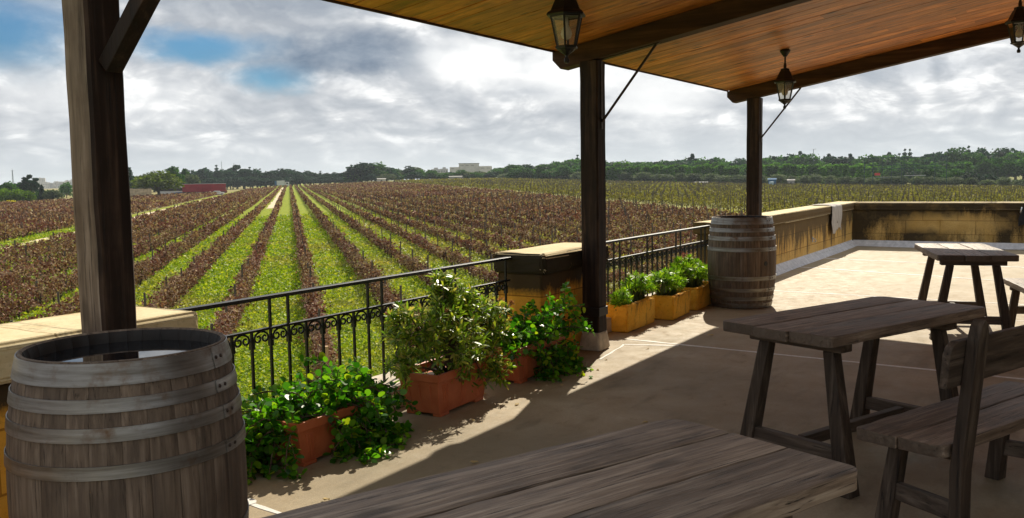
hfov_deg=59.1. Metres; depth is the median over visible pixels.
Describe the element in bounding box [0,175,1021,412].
ground
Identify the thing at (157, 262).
vine row
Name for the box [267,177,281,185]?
tree
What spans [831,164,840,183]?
young tree
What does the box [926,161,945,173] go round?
tree
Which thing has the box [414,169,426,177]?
tree
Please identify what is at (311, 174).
tree
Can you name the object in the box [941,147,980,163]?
tree
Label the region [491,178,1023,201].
vine row
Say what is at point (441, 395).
plastic planter
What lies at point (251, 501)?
floor joints
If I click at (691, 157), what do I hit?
pine tree
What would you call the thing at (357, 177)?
tree
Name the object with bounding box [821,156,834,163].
tree
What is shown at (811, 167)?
young tree
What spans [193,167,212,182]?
tree
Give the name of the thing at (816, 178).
olive tree
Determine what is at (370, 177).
tree
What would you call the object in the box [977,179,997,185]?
olive tree
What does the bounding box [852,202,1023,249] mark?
back wall
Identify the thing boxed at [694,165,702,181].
young tree
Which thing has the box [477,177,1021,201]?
vine row
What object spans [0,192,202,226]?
vine row
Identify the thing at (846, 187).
vine row
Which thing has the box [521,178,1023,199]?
vine row
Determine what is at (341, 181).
tree
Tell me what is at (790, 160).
tree
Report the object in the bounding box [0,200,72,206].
vine row
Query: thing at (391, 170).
tree
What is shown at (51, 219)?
vine row
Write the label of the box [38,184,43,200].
cypress
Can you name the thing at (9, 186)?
tree
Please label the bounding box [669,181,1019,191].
vine row
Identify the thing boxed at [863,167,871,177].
young tree
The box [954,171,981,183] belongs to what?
tree
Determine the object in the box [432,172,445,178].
tree
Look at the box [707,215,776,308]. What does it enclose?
wine barrel
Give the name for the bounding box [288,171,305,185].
tree
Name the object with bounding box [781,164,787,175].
young tree
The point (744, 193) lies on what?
vine row
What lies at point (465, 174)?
tree
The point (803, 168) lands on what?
young tree
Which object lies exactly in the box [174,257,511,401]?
iron railing
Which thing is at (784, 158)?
tree
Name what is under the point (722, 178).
olive tree
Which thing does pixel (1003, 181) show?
olive tree
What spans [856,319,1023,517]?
bench
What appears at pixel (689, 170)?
young tree
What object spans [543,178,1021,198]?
vine row
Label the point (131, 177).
cypress
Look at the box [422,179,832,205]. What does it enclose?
vine row
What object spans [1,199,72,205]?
vine row
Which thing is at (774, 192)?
vine row
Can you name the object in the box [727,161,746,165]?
tree
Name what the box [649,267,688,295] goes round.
succulent
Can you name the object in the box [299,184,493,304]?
vine row
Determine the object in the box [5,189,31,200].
bush
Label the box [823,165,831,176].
young tree
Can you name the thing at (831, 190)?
vine row
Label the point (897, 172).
tree
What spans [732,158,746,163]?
tree
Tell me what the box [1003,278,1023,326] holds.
bench
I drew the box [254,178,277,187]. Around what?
tree
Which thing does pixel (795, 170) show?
young tree
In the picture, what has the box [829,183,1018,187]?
vine row
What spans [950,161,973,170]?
tree
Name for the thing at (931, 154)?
tree
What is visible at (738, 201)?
vine row
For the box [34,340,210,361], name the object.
rain water
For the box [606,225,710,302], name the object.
iron railing
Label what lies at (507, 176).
tree
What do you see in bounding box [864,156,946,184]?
steel frame
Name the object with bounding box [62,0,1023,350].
wooden veranda
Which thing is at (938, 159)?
tree
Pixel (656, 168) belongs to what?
young tree
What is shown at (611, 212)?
vine row
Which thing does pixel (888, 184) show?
vine row
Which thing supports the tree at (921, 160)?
on the ground
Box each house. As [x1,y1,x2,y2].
[39,177,45,183]
[440,167,447,172]
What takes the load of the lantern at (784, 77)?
hanging from the wooden veranda
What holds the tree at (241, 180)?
on the ground
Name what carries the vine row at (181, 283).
on the ground
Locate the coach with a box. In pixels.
[160,186,181,193]
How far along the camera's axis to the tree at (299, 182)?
503.83 m
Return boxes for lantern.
[546,0,584,62]
[774,49,795,108]
[1004,0,1023,52]
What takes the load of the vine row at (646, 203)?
on the ground
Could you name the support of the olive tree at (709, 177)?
on the ground
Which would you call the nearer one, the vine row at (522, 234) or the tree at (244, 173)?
the vine row at (522, 234)
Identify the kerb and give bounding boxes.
[372,361,424,408]
[606,280,706,332]
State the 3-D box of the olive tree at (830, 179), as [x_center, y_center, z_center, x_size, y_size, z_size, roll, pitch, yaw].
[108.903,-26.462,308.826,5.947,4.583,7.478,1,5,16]
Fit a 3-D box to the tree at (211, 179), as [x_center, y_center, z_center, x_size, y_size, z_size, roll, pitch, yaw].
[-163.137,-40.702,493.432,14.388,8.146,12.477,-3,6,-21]
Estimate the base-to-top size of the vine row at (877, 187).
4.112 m
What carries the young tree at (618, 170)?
on the ground
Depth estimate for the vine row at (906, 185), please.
248.25 m
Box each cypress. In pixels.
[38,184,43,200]
[128,167,135,188]
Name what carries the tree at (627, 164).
on the ground
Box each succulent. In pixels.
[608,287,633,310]
[619,271,656,302]
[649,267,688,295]
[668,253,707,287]
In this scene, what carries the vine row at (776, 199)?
on the ground
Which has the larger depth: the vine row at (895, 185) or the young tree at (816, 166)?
the young tree at (816, 166)
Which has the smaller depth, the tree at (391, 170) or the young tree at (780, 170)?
the young tree at (780, 170)
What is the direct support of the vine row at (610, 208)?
on the ground
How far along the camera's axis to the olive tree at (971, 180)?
271.41 m
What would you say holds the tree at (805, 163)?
on the ground
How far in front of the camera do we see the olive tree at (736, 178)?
337.19 m
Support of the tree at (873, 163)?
on the ground
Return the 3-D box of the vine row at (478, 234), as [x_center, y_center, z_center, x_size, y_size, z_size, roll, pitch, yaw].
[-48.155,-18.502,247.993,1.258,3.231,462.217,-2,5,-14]
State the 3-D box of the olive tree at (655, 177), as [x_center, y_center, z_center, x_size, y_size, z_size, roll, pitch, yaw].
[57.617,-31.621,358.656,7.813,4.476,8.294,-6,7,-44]
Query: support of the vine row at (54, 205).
on the ground
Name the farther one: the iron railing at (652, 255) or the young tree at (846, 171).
the young tree at (846, 171)
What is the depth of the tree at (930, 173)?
287.11 m
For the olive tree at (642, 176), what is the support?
on the ground
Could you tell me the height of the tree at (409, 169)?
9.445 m
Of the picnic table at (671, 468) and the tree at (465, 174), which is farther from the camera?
the tree at (465, 174)
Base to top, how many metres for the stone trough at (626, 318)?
0.281 m
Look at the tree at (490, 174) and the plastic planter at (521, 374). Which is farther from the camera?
the tree at (490, 174)
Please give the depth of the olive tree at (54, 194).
282.17 m
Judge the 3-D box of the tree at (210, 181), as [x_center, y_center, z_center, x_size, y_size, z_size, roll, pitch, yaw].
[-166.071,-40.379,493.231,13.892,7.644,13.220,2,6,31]
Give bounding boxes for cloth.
[813,204,841,233]
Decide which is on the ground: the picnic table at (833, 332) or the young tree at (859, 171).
the young tree at (859, 171)
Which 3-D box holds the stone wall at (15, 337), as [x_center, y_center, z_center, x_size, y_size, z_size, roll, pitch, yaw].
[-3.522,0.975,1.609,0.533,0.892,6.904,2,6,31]
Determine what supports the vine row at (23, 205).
on the ground
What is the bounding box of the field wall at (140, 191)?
[130,189,151,194]
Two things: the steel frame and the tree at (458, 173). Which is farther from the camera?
the tree at (458, 173)
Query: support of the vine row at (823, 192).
on the ground
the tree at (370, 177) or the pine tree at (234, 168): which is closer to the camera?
the tree at (370, 177)
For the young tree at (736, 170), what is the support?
on the ground
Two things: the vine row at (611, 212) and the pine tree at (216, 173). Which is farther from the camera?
the pine tree at (216, 173)
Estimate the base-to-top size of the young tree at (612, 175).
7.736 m
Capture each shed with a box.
[449,176,462,178]
[768,178,776,183]
[787,179,794,183]
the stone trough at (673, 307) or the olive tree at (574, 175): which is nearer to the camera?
the stone trough at (673, 307)
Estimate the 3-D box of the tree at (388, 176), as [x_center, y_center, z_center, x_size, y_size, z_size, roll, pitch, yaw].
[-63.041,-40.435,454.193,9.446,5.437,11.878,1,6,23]
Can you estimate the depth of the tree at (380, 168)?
458.02 m
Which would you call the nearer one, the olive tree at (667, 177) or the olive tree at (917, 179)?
the olive tree at (917, 179)
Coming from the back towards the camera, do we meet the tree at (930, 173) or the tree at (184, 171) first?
the tree at (184, 171)
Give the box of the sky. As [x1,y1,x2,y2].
[0,0,1023,184]
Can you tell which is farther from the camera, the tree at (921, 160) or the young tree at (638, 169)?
the tree at (921, 160)
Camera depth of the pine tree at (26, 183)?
298.14 m
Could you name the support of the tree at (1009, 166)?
on the ground
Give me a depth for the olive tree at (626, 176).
364.51 m
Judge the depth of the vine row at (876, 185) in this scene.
259.04 m
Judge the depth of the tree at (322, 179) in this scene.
505.83 m
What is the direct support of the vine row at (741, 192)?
on the ground
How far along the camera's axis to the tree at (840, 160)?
427.11 m
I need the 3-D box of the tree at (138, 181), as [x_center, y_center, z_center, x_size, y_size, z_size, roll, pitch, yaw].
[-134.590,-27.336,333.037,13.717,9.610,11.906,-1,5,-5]
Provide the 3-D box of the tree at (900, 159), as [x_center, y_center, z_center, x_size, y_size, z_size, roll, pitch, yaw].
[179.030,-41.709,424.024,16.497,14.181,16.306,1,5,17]
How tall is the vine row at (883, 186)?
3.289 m
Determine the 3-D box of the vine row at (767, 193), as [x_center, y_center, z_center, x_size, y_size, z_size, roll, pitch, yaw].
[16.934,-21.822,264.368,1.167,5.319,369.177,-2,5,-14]
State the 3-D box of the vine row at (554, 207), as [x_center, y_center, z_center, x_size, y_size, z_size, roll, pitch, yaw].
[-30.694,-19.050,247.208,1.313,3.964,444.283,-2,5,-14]
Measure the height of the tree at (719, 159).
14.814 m
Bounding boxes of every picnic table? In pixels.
[262,419,856,517]
[723,296,984,498]
[914,243,1018,339]
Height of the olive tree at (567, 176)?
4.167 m
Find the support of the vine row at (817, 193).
on the ground
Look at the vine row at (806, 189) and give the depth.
204.01 m
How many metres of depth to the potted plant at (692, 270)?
10.19 m
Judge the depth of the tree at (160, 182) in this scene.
281.75 m
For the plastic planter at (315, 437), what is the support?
on the terrace floor
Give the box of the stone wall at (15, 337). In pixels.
[0,306,197,517]
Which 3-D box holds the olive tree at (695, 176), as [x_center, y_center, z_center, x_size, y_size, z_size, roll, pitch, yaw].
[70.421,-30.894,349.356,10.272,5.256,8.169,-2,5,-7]
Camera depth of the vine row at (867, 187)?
222.07 m
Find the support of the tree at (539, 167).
on the ground
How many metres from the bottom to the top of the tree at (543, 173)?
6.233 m
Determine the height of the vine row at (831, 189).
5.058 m
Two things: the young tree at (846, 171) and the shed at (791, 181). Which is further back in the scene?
the young tree at (846, 171)
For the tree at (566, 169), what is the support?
on the ground
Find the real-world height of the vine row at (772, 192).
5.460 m
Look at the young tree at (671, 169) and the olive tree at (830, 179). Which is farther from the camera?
the young tree at (671, 169)
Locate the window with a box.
[161,188,181,190]
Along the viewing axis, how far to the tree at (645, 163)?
447.01 m
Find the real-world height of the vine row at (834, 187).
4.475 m
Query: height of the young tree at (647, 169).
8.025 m
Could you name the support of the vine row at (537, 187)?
on the ground
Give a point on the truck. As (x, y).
(279, 183)
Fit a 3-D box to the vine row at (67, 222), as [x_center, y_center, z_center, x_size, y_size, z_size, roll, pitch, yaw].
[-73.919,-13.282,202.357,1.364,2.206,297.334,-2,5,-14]
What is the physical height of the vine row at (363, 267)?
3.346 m
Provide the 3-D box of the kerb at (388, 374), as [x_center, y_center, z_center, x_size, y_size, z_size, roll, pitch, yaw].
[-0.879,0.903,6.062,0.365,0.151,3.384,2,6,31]
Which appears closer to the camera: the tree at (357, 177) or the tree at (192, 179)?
the tree at (192, 179)
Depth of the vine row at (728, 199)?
146.38 m
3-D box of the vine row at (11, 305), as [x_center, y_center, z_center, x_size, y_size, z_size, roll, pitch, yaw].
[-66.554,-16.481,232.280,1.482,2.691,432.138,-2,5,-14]
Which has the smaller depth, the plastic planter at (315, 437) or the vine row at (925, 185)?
the plastic planter at (315, 437)
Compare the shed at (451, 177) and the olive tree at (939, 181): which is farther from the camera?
the shed at (451, 177)
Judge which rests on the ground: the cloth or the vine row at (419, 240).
the vine row at (419, 240)
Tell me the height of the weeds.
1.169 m
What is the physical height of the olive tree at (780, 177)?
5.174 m
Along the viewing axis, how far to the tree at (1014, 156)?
398.44 m
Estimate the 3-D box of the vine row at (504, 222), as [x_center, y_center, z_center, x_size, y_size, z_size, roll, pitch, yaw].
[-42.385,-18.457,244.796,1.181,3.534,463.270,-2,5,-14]
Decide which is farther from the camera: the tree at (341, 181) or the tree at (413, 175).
the tree at (341, 181)
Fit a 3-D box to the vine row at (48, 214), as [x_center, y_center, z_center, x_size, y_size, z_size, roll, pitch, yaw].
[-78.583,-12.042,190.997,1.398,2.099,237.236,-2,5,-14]
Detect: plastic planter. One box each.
[270,401,373,466]
[395,357,491,416]
[485,334,564,383]
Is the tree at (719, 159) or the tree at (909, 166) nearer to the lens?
the tree at (909, 166)
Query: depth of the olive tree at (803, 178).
316.80 m
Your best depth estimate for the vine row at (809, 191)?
176.04 m
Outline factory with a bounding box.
[450,163,491,178]
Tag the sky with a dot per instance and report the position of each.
(314, 86)
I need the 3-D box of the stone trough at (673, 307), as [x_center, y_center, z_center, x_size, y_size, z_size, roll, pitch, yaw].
[1.693,0.481,9.636,0.275,0.264,0.613,2,6,28]
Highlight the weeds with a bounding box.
[0,207,778,412]
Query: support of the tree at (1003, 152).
on the ground
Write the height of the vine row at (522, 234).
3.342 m
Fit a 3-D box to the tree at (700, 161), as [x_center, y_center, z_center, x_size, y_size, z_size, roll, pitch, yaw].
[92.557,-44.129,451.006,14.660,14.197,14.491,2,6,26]
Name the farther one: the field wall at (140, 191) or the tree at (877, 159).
the tree at (877, 159)
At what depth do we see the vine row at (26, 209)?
155.21 m
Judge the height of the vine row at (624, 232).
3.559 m
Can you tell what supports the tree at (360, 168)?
on the ground
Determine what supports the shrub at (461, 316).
in the plastic planter at (441, 395)
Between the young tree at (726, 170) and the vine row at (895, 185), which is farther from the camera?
the young tree at (726, 170)
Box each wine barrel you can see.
[4,327,248,517]
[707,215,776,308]
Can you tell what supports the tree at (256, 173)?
on the ground
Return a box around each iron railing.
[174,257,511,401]
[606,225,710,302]
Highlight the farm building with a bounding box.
[182,183,225,194]
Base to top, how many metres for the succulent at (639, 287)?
0.357 m
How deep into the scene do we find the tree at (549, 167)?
459.49 m
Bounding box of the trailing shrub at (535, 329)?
[483,281,594,382]
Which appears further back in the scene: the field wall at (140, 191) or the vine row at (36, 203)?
the field wall at (140, 191)
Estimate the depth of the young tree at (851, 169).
352.64 m
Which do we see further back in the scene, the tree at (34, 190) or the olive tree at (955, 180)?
the tree at (34, 190)
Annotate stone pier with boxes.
[493,242,608,350]
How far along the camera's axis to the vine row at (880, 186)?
236.04 m
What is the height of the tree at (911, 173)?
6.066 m
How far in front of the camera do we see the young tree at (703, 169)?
363.02 m
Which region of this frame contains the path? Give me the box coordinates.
[266,187,283,208]
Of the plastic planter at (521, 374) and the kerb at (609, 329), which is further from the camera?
the kerb at (609, 329)
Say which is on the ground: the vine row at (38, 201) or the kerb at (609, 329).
the vine row at (38, 201)
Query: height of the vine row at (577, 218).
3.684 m
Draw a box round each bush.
[0,188,13,201]
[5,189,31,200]
[23,190,36,200]
[34,189,50,199]
[58,182,72,197]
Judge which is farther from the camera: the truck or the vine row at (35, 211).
the truck
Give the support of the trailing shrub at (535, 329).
in the plastic planter at (521, 374)
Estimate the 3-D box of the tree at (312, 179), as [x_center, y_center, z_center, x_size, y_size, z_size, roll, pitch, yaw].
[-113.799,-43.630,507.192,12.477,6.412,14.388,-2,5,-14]
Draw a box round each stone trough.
[606,296,655,332]
[651,289,690,320]
[677,281,710,310]
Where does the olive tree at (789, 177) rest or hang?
on the ground
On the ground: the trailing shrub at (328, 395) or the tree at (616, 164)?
the tree at (616, 164)
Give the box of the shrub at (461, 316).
[381,267,516,391]
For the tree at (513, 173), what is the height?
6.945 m
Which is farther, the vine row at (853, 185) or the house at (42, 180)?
the house at (42, 180)
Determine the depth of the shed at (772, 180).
308.40 m
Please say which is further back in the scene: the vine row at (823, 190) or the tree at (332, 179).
the tree at (332, 179)
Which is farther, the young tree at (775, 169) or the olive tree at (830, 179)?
the young tree at (775, 169)
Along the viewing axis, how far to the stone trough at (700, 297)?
10.06 m
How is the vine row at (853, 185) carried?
on the ground
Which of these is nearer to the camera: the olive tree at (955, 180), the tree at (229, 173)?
the olive tree at (955, 180)
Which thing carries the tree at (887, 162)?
on the ground
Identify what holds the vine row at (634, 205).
on the ground
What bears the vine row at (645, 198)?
on the ground
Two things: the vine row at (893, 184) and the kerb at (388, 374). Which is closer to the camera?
the kerb at (388, 374)
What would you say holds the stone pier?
on the terrace floor
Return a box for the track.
[1,201,199,249]
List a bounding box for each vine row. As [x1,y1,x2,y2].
[0,186,270,323]
[0,187,258,275]
[0,187,264,297]
[0,188,252,263]
[0,190,226,240]
[0,191,210,231]
[0,192,173,216]
[0,192,195,222]
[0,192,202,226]
[0,193,179,219]
[0,193,188,220]
[0,194,155,214]
[0,195,131,210]
[0,200,71,207]
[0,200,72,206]
[0,201,69,208]
[1,193,163,214]
[1,194,148,211]
[1,198,72,204]
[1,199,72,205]
[2,198,69,204]
[4,194,138,210]
[10,185,276,322]
[137,185,281,308]
[204,185,286,365]
[289,184,342,378]
[294,184,441,358]
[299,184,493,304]
[304,184,498,286]
[309,184,612,302]
[313,184,660,292]
[318,184,682,275]
[323,184,694,265]
[329,183,695,257]
[333,183,696,246]
[339,183,696,241]
[343,182,696,237]
[349,182,699,228]
[353,182,708,225]
[358,182,725,221]
[365,181,741,219]
[371,181,730,217]
[374,181,767,215]
[381,181,779,214]
[395,180,797,211]
[402,179,819,210]
[406,179,823,210]
[412,179,852,208]
[416,179,879,207]
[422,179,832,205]
[431,179,937,204]
[432,178,990,203]
[439,178,928,202]
[443,178,933,202]
[452,178,1010,201]
[454,178,1005,201]
[456,178,1013,201]
[464,178,1017,201]
[466,178,1022,201]
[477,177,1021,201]
[478,178,1020,201]
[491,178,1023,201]
[496,178,1019,201]
[500,178,1022,201]
[507,178,1023,201]
[519,177,1023,199]
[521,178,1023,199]
[523,177,1023,199]
[528,178,1020,198]
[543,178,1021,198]
[547,178,1023,199]
[553,178,1023,194]
[567,179,1017,196]
[569,179,1021,195]
[573,178,1018,193]
[610,180,1023,195]
[616,180,1020,194]
[634,179,1023,194]
[641,180,1019,193]
[643,181,1023,192]
[645,181,1021,192]
[656,180,1015,192]
[661,181,1019,190]
[666,180,1023,190]
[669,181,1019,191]
[672,181,1019,191]
[678,181,1023,190]
[682,181,1023,189]
[697,181,1006,189]
[715,181,1012,191]
[726,181,1018,188]
[736,183,1016,188]
[766,182,1020,188]
[779,182,1020,187]
[782,182,1022,188]
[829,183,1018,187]
[831,183,1012,187]
[850,183,999,186]
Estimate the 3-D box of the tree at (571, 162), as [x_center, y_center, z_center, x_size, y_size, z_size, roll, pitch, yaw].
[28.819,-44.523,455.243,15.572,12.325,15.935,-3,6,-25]
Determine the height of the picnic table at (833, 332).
0.769 m
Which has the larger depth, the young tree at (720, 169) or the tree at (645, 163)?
the tree at (645, 163)
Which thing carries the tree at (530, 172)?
on the ground
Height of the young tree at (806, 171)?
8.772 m
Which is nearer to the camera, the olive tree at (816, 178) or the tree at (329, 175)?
the olive tree at (816, 178)
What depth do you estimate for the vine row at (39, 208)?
148.78 m
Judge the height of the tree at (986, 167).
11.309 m
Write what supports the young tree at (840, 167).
on the ground
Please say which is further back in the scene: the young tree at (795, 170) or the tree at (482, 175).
the tree at (482, 175)
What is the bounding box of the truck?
[275,181,288,186]
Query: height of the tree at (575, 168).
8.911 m
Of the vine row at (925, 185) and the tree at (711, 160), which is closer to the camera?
the vine row at (925, 185)
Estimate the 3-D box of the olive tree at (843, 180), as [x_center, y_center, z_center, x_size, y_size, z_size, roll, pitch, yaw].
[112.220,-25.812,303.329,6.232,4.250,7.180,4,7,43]
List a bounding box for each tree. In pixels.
[0,181,18,191]
[14,182,39,192]
[20,174,39,190]
[40,189,65,198]
[131,169,184,194]
[134,172,155,189]
[164,166,186,183]
[181,168,189,179]
[185,174,200,183]
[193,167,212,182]
[201,178,216,183]
[202,177,221,183]
[211,165,222,179]
[217,177,235,189]
[221,169,238,188]
[224,165,245,188]
[224,177,240,189]
[234,177,256,188]
[237,169,254,188]
[241,176,265,188]
[249,168,261,177]
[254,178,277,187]
[259,171,274,187]
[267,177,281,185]
[270,168,291,186]
[281,177,301,185]
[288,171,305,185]
[290,177,313,184]
[301,176,319,184]
[306,172,320,176]
[314,176,329,183]
[320,173,333,177]
[321,177,344,183]
[333,178,349,182]
[341,162,378,181]
[343,173,362,181]
[359,161,388,180]
[361,173,379,180]
[377,173,395,180]
[380,167,400,179]
[402,165,415,174]
[405,172,423,179]
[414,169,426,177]
[425,170,438,178]
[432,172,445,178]
[437,172,453,178]
[451,170,467,177]
[461,172,471,177]
[463,172,479,177]
[477,173,487,177]
[483,172,498,177]
[487,167,504,173]
[502,164,524,173]
[504,168,515,177]
[507,168,529,177]
[515,167,533,177]
[522,164,536,169]
[532,165,544,178]
[533,169,554,178]
[535,163,560,170]
[551,164,574,177]
[556,174,572,178]
[557,159,580,166]
[569,171,580,178]
[572,165,580,171]
[608,166,618,180]
[613,162,620,167]
[615,168,624,180]
[617,172,632,180]
[623,162,630,167]
[627,166,635,180]
[631,161,653,166]
[632,171,651,180]
[635,166,640,179]
[642,166,650,180]
[650,174,662,180]
[652,165,659,180]
[659,174,674,181]
[662,166,669,174]
[668,165,676,181]
[669,159,694,165]
[675,173,684,180]
[678,165,685,181]
[680,172,701,181]
[685,166,693,181]
[687,153,696,160]
[692,157,708,165]
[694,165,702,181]
[700,173,719,181]
[701,164,705,175]
[704,165,711,181]
[707,158,717,163]
[713,157,727,163]
[713,175,729,182]
[717,164,726,175]
[722,167,730,175]
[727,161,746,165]
[727,174,744,182]
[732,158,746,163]
[732,167,740,182]
[739,164,746,175]
[762,156,774,164]
[762,175,767,182]
[764,165,771,183]
[765,173,786,182]
[769,165,780,176]
[773,155,782,161]
[777,166,784,182]
[778,153,795,164]
[780,155,804,164]
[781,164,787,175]
[781,175,797,183]
[784,163,795,182]
[791,154,816,165]
[792,164,798,177]
[795,175,814,183]
[797,165,801,182]
[800,166,805,183]
[803,165,810,182]
[804,153,826,164]
[807,174,823,183]
[808,165,814,176]
[812,164,820,175]
[817,166,825,183]
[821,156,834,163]
[822,175,837,183]
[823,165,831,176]
[825,156,854,165]
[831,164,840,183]
[836,176,852,184]
[838,164,842,174]
[839,164,851,182]
[849,154,866,165]
[849,166,854,175]
[849,177,865,184]
[853,154,888,166]
[853,164,863,178]
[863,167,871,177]
[863,178,877,184]
[869,166,878,179]
[870,162,880,178]
[876,175,897,184]
[880,154,900,165]
[881,159,895,164]
[881,165,908,176]
[889,155,906,164]
[892,160,919,176]
[892,175,908,184]
[904,171,926,181]
[908,176,923,184]
[914,156,933,163]
[920,176,937,184]
[921,168,942,179]
[922,151,942,158]
[924,153,955,163]
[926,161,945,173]
[933,177,945,184]
[938,169,964,178]
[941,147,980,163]
[944,162,951,171]
[944,177,964,184]
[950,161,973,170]
[954,151,989,164]
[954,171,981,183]
[962,162,975,173]
[962,177,978,185]
[973,158,999,176]
[974,147,987,155]
[977,173,998,182]
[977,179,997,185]
[980,153,1000,159]
[980,158,1009,176]
[990,148,1009,157]
[993,157,1011,177]
[996,159,1020,177]
[996,177,1012,185]
[997,147,1016,156]
[1001,151,1023,179]
[1008,179,1023,185]
[1012,157,1023,177]
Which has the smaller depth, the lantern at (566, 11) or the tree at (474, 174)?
the lantern at (566, 11)
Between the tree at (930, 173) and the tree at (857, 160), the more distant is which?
the tree at (857, 160)
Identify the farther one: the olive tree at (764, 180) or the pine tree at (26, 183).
the olive tree at (764, 180)
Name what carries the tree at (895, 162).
on the ground
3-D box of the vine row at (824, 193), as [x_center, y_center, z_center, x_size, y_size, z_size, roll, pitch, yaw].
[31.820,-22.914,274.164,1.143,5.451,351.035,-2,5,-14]
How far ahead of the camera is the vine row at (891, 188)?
198.90 m
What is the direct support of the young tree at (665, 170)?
on the ground
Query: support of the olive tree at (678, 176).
on the ground
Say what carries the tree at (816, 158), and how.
on the ground
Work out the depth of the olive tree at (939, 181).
277.90 m
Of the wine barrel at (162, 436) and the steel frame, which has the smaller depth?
the wine barrel at (162, 436)
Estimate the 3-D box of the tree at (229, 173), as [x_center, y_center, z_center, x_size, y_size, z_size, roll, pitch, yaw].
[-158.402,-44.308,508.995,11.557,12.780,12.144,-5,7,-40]
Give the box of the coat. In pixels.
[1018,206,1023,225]
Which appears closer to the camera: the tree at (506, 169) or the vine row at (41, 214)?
the vine row at (41, 214)
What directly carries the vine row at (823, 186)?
on the ground
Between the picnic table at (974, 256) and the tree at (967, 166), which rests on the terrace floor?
the picnic table at (974, 256)
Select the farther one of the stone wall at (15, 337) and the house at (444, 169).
the house at (444, 169)
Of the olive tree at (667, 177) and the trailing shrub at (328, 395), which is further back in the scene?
the olive tree at (667, 177)
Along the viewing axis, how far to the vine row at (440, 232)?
67.87 m
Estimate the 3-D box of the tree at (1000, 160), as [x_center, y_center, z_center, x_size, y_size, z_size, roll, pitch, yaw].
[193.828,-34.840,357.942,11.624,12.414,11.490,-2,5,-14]
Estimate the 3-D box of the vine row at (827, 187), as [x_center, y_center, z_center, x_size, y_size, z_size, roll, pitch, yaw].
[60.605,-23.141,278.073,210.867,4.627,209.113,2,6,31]
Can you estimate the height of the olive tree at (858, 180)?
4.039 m
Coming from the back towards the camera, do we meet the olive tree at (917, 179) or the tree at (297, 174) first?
the tree at (297, 174)
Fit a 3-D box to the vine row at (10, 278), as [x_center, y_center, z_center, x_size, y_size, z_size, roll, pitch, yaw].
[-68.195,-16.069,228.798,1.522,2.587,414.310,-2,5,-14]
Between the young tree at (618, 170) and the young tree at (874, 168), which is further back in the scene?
the young tree at (618, 170)
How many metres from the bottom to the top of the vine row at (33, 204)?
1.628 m
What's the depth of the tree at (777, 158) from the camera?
451.01 m
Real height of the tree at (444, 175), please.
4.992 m
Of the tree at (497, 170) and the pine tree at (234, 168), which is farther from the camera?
the pine tree at (234, 168)
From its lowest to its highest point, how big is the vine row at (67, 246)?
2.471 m
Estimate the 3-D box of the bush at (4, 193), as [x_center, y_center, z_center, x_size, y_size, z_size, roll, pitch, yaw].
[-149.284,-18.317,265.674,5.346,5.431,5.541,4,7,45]
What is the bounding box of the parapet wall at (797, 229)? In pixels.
[693,201,855,279]
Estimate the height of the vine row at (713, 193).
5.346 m
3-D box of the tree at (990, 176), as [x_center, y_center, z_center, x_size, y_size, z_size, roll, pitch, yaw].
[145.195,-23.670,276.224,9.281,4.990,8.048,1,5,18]
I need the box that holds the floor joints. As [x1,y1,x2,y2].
[248,258,1023,513]
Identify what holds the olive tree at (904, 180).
on the ground
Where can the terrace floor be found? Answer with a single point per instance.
(625, 386)
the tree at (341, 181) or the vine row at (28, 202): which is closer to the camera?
the vine row at (28, 202)
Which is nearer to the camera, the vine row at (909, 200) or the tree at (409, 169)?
the vine row at (909, 200)
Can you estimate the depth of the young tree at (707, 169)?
356.49 m
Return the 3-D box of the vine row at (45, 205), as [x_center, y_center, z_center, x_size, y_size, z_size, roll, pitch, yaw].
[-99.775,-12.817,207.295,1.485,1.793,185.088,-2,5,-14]
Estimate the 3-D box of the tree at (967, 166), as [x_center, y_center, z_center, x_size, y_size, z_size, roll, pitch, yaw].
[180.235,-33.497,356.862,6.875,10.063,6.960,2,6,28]
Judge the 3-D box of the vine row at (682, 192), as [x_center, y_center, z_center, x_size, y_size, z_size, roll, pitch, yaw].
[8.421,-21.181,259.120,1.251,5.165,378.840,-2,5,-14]
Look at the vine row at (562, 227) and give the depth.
75.77 m
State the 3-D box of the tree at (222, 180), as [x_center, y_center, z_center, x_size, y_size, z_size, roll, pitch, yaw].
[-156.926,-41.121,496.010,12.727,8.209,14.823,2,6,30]
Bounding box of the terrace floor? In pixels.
[247,246,1023,517]
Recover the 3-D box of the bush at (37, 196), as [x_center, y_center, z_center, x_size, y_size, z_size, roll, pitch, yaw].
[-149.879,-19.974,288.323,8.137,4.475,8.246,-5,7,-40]
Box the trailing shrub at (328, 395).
[241,352,420,484]
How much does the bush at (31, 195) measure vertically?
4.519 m
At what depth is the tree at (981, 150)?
407.39 m
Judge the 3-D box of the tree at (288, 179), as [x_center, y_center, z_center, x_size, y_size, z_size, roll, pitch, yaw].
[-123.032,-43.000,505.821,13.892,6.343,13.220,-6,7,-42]
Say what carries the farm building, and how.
on the ground
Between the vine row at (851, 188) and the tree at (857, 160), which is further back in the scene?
the tree at (857, 160)
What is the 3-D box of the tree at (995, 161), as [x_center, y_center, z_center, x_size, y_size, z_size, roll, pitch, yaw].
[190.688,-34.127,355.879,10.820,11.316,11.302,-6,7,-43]
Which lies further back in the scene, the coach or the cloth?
the coach
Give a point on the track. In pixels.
(148, 213)
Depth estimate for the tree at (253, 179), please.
497.37 m
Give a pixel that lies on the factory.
(470, 167)
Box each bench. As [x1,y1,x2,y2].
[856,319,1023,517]
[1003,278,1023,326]
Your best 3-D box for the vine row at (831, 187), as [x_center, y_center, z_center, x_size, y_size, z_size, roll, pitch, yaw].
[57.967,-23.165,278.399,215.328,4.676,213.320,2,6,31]

